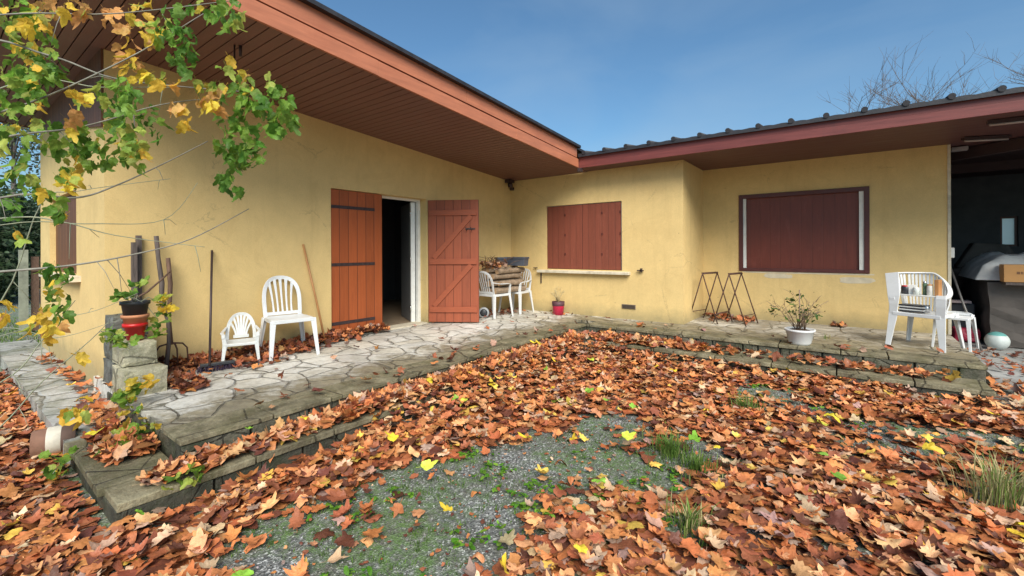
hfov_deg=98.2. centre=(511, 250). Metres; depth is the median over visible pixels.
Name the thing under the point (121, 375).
stone block
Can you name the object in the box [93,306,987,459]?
terrace
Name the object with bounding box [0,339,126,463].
path
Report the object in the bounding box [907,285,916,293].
carton
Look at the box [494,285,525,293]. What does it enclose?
log
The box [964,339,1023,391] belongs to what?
carport floor
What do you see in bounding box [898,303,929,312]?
magazine stack
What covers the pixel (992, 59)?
bare tree
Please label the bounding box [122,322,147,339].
flower pot
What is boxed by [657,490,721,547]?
grass tuft
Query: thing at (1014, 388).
fallen leaves
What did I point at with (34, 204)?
evergreen bush
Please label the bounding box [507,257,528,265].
planter
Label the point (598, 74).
sky
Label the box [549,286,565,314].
flower pot
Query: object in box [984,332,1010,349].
ball
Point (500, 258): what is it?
planter
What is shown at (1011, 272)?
cardboard box
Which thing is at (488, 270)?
log
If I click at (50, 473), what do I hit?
vine
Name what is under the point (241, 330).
child chair
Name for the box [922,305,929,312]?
tin can
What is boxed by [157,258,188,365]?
garden fork
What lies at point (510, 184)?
security lamp
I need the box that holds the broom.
[196,250,237,373]
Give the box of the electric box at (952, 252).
[951,248,954,257]
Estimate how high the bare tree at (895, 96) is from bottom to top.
9.964 m
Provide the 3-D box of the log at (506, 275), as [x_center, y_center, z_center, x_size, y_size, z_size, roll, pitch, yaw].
[-0.100,0.491,8.638,0.109,0.122,0.841,0,0,39]
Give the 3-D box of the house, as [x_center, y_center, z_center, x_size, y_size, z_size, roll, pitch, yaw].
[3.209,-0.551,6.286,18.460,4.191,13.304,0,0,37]
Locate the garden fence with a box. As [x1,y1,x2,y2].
[18,250,40,334]
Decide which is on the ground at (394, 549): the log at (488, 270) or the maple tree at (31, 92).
the maple tree at (31, 92)
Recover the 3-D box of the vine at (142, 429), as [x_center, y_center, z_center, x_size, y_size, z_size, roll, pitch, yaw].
[-2.759,1.353,3.217,0.414,0.208,0.538,0,0,14]
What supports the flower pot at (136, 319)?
on the flower pot at (134, 329)
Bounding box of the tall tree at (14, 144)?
[0,122,39,274]
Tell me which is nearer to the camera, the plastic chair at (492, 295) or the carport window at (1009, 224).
the plastic chair at (492, 295)
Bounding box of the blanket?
[958,251,1023,279]
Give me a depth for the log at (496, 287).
8.44 m
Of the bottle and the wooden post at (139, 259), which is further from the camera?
the bottle
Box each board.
[900,293,946,297]
[1000,281,1023,285]
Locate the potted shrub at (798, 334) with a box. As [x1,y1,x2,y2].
[767,289,826,345]
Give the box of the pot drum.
[29,423,78,456]
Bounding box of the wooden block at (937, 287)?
[934,280,941,295]
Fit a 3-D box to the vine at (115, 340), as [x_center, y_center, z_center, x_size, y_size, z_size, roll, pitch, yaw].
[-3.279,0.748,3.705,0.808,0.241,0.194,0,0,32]
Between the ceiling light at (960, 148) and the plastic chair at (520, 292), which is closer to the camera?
the ceiling light at (960, 148)
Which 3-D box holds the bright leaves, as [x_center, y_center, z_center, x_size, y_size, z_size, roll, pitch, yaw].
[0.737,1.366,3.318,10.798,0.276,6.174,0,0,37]
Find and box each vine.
[37,445,80,480]
[93,417,161,456]
[98,324,143,349]
[108,373,160,417]
[161,462,205,489]
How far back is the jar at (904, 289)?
5.77 m
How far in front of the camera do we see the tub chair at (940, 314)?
5.80 m
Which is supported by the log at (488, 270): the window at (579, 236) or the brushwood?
the brushwood
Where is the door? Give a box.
[331,189,478,337]
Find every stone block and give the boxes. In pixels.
[103,357,116,382]
[104,335,146,360]
[105,313,147,336]
[111,362,167,396]
[112,336,156,367]
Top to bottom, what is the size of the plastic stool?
0.446 m
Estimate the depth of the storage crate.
6.78 m
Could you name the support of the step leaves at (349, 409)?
on the step at (113, 492)
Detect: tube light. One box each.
[961,135,1011,141]
[986,117,1023,125]
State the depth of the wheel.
8.24 m
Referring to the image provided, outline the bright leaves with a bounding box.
[1,339,1023,575]
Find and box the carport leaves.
[965,347,1023,374]
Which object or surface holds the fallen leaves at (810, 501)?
on the ground at (394, 549)
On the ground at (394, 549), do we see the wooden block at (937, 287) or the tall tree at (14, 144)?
the tall tree at (14, 144)
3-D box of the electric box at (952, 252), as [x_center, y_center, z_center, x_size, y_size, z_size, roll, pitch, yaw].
[6.480,0.033,6.536,0.045,0.150,0.100,0,0,37]
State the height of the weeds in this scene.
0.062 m
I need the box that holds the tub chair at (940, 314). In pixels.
[885,272,964,352]
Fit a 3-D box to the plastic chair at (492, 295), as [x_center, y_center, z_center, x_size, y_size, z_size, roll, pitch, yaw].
[-0.372,0.822,8.508,0.538,0.884,0.604,0,0,41]
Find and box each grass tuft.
[631,428,725,468]
[648,440,750,484]
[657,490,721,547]
[728,391,769,417]
[918,438,1023,511]
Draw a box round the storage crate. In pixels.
[951,303,974,326]
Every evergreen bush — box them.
[0,175,40,300]
[0,205,40,303]
[9,190,40,288]
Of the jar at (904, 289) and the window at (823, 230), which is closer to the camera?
the jar at (904, 289)
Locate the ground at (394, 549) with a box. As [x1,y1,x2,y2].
[0,277,1023,575]
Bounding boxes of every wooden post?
[131,242,137,299]
[135,235,141,299]
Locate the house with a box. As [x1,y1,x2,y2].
[0,0,1023,383]
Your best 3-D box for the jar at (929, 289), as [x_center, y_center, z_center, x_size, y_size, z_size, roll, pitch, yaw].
[5.244,0.494,5.568,0.060,0.141,0.060,0,0,37]
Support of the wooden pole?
on the terrace
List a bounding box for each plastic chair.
[259,276,319,360]
[479,271,513,318]
[498,268,533,314]
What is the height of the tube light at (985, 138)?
0.059 m
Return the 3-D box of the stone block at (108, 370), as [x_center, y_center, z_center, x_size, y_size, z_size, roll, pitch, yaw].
[-3.763,1.165,4.338,0.413,0.244,0.301,0,0,37]
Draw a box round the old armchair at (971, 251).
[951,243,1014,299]
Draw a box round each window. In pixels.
[39,195,80,282]
[533,201,643,282]
[739,186,869,273]
[1000,216,1017,245]
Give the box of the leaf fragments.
[214,363,1013,572]
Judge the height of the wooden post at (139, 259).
1.433 m
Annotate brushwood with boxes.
[479,257,519,268]
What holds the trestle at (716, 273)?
on the terrace
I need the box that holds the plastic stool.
[931,311,978,351]
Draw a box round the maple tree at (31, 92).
[0,0,303,430]
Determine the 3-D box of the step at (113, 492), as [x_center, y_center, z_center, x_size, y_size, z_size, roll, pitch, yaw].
[0.586,1.494,5.057,8.436,0.186,3.536,0,0,-15]
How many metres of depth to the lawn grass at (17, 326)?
8.36 m
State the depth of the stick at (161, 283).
4.62 m
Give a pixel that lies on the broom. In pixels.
(225, 364)
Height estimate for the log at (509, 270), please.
0.122 m
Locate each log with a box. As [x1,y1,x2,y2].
[485,266,517,272]
[486,277,522,286]
[486,284,522,291]
[491,272,521,279]
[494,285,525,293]
[495,267,524,274]
[497,280,522,286]
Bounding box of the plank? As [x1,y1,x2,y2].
[951,299,971,303]
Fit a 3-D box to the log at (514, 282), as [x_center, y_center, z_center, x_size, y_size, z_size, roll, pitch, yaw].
[-0.030,0.629,8.635,0.112,0.106,0.660,0,0,41]
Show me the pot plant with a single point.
(118, 295)
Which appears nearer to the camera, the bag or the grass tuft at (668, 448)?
the grass tuft at (668, 448)
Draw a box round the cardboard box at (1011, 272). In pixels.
[999,264,1023,281]
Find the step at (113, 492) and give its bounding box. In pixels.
[64,341,995,526]
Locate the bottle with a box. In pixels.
[922,281,926,294]
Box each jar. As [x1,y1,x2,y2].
[901,285,908,293]
[913,287,919,294]
[927,284,932,295]
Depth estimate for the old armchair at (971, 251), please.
7.87 m
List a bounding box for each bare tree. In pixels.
[819,31,1019,116]
[972,43,1023,84]
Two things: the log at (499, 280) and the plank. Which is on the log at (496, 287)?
the log at (499, 280)
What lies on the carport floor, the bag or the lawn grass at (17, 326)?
the bag
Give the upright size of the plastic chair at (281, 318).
0.955 m
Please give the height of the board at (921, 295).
0.016 m
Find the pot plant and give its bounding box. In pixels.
[109,275,179,337]
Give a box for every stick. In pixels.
[136,271,170,297]
[154,236,170,368]
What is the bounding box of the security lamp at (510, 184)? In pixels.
[505,179,513,190]
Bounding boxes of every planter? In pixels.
[494,257,506,263]
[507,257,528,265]
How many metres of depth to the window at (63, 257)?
5.78 m
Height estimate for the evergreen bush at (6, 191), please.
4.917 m
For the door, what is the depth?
7.66 m
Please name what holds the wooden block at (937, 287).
on the board at (921, 295)
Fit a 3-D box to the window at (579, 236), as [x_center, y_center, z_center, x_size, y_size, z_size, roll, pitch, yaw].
[1.443,-0.117,8.637,2.356,1.580,0.290,0,0,37]
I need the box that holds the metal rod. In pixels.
[951,267,983,351]
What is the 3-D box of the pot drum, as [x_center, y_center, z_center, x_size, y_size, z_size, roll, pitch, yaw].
[-3.488,1.448,3.387,0.240,0.212,0.210,0,0,-39]
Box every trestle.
[692,272,732,323]
[713,272,757,326]
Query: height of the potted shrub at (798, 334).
0.720 m
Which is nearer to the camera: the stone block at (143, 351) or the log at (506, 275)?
the stone block at (143, 351)
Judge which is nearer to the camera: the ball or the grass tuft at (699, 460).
the grass tuft at (699, 460)
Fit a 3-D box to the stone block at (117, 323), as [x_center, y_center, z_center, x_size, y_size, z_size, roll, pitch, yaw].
[-3.779,0.727,4.348,0.357,0.208,0.278,0,0,37]
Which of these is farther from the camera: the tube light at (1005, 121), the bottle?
the bottle
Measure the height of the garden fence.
1.620 m
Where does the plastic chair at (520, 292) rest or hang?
on the terrace
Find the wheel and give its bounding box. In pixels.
[479,307,488,317]
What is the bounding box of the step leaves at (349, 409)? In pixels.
[34,328,961,485]
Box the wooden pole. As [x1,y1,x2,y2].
[302,244,325,343]
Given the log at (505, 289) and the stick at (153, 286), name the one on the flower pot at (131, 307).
the stick at (153, 286)
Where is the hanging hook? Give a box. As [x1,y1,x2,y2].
[234,45,241,65]
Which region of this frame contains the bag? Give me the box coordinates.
[951,326,980,341]
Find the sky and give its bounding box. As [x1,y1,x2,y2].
[0,0,1023,206]
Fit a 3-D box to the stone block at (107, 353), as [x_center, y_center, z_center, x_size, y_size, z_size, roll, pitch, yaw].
[-3.796,0.938,4.363,0.333,0.226,0.287,0,0,37]
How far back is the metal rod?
6.42 m
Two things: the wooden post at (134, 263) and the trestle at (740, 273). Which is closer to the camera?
the wooden post at (134, 263)
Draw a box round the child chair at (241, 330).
[220,312,260,363]
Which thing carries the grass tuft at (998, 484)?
on the ground at (394, 549)
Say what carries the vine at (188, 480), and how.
on the step at (113, 492)
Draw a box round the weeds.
[306,383,864,575]
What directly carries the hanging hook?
hanging from the house
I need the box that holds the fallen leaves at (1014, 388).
[986,376,1023,404]
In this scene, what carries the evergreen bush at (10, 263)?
on the ground at (394, 549)
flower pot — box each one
[119,300,150,315]
[120,313,149,323]
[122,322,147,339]
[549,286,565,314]
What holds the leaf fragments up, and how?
on the ground at (394, 549)
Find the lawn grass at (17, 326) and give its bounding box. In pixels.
[0,316,40,415]
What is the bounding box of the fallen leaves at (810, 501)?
[0,335,1023,575]
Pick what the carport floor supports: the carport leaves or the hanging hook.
the carport leaves
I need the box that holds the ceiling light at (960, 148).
[951,146,967,151]
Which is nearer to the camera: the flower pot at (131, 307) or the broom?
the flower pot at (131, 307)
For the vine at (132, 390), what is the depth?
3.59 m
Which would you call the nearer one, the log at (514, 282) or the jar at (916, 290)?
the jar at (916, 290)
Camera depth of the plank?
6.79 m
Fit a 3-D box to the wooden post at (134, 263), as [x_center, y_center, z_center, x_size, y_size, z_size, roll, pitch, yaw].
[-3.797,0.598,4.461,0.050,1.361,0.040,0,0,37]
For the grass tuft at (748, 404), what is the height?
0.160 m

